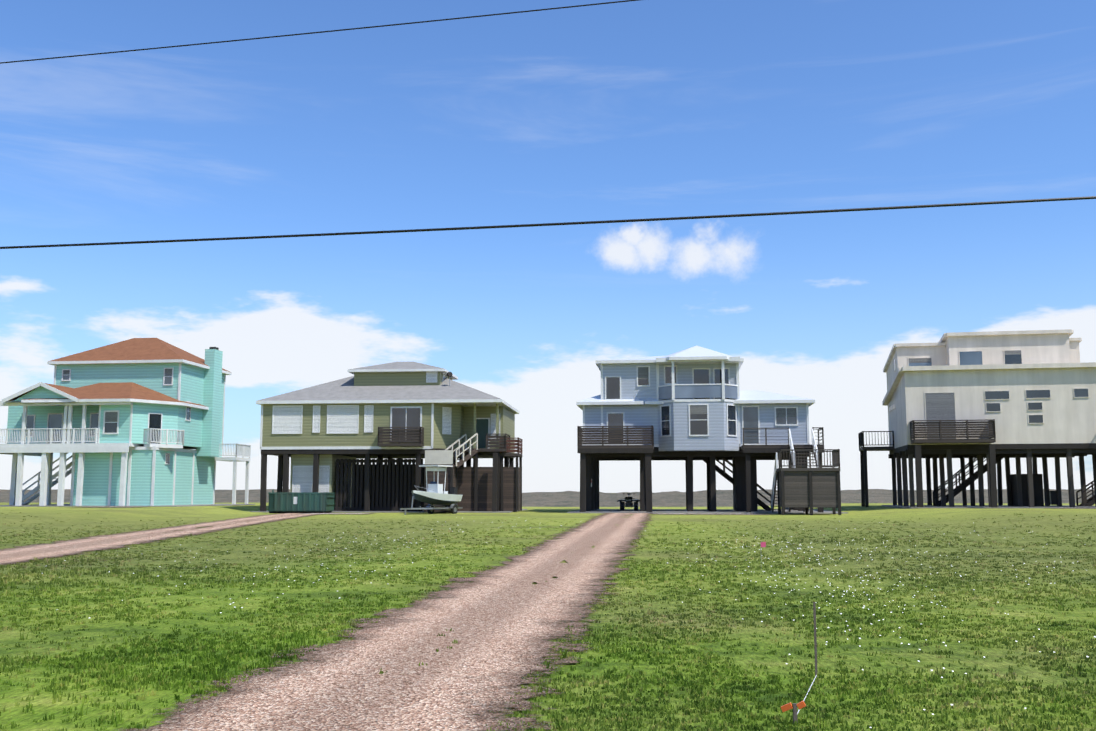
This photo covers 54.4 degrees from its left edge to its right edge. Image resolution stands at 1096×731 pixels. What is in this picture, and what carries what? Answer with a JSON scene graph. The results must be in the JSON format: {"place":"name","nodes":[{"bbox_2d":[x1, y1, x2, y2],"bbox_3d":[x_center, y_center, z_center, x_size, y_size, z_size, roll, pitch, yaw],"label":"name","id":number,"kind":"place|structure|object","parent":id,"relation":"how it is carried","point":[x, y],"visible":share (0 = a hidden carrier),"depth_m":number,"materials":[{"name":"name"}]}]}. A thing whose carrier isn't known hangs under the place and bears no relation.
{"place":"outdoors","nodes":[
{"label":"outdoors","id":0,"kind":"place"},
{"bbox_2d":[0,513,319,564],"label":"driveway","id":1,"kind":"structure","parent":0,"point":[8,555],"depth_m":32.27,"materials":[{"name":"beige gravel"}]},
{"bbox_2d":[117,513,655,730],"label":"driveway","id":2,"kind":"structure","parent":0,"point":[503,622],"depth_m":9.48,"materials":[{"name":"beige gravel"}]},
{"bbox_2d":[0,489,1094,506],"bbox_3d":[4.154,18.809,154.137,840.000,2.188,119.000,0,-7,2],"label":"dune ridge","id":3,"kind":"structure","parent":0,"point":[724,498],"depth_m":118.95,"materials":[{"name":"green plant"}]},
{"bbox_2d":[0,503,1095,730],"bbox_3d":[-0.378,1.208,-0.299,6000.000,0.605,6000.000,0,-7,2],"label":"ground","id":4,"kind":"structure","parent":0,"point":[43,705],"depth_m":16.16,"materials":[{"name":"green plant"}]},
{"bbox_2d":[0,338,254,506],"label":"house","id":5,"kind":"structure","parent":4,"relation":"on","point":[132,422],"depth_m":74.33,"materials":[{"name":"wood"}]},
{"bbox_2d":[268,489,334,512],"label":"roll off dumpster","id":6,"kind":"object","parent":4,"relation":"on","point":[301,502],"visible":0.94,"depth_m":65.89,"materials":[{"name":"metal"}]},
{"bbox_2d":[301,513,367,513],"bbox_3d":[-12.759,8.930,64.280,5.152,0.012,4.400,0,-7,-2],"label":"sand pad","id":7,"kind":"object","parent":4,"relation":"on","point":[334,513],"visible":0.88,"depth_m":64.41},
{"bbox_2d":[250,362,526,512],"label":"house","id":8,"kind":"structure","parent":4,"relation":"on","point":[326,437],"depth_m":70.60,"materials":[{"name":"wood"}]},
{"bbox_2d":[400,465,462,514],"bbox_3d":[-7.191,7.540,64.650,1.936,2.974,5.914,-4,-8,27],"label":"boat on trailer","id":9,"kind":"object","parent":4,"relation":"on","point":[436,494],"visible":1,"depth_m":64.98,"materials":[{"name":"paint"}]},
{"bbox_2d":[42,517,1095,727],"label":"wild flowers","id":10,"kind":"object","parent":4,"relation":"on","point":[726,589],"visible":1,"depth_m":18.38,"materials":[{"name":"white plant"}]},
{"bbox_2d":[567,346,846,514],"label":"house","id":11,"kind":"structure","parent":4,"relation":"on","point":[689,405],"depth_m":69.03,"materials":[{"name":"wood"}]},
{"bbox_2d":[617,493,639,510],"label":"atv quad bike","id":12,"kind":"object","parent":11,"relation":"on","point":[628,500],"visible":0.98,"depth_m":72.28,"materials":[{"name":"plastic"}]},
{"bbox_2d":[652,513,772,514],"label":"concrete slab","id":13,"kind":"structure","parent":4,"relation":"on","point":[709,513],"depth_m":64.42,"materials":[{"name":"grey concrete"}]},
{"bbox_2d":[760,542,817,722],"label":"survey stakes","id":14,"kind":"object","parent":4,"relation":"on","point":[789,706],"visible":0.92,"depth_m":8.19,"materials":[{"name":"white paint"}]},
{"bbox_2d":[858,329,1095,508],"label":"house","id":15,"kind":"structure","parent":4,"relation":"on","point":[993,398],"depth_m":67.34,"materials":[{"name":"concrete"}]},
{"bbox_2d":[1049,491,1056,504],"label":"wheelie bin","id":16,"kind":"object","parent":15,"relation":"on","point":[1053,499],"visible":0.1,"depth_m":71.25,"materials":[{"name":"plastic"}]},
{"bbox_2d":[0,0,1095,248],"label":"power line","id":17,"kind":"object","parent":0,"point":[506,226],"visible":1,"depth_m":24.50,"materials":[{"name":"black rubber-coated metal cable"}]},
{"bbox_2d":[0,0,1095,492],"label":"sky","id":18,"kind":"structure","parent":0,"point":[641,109],"materials":[{"name":"blue"}]}
]}

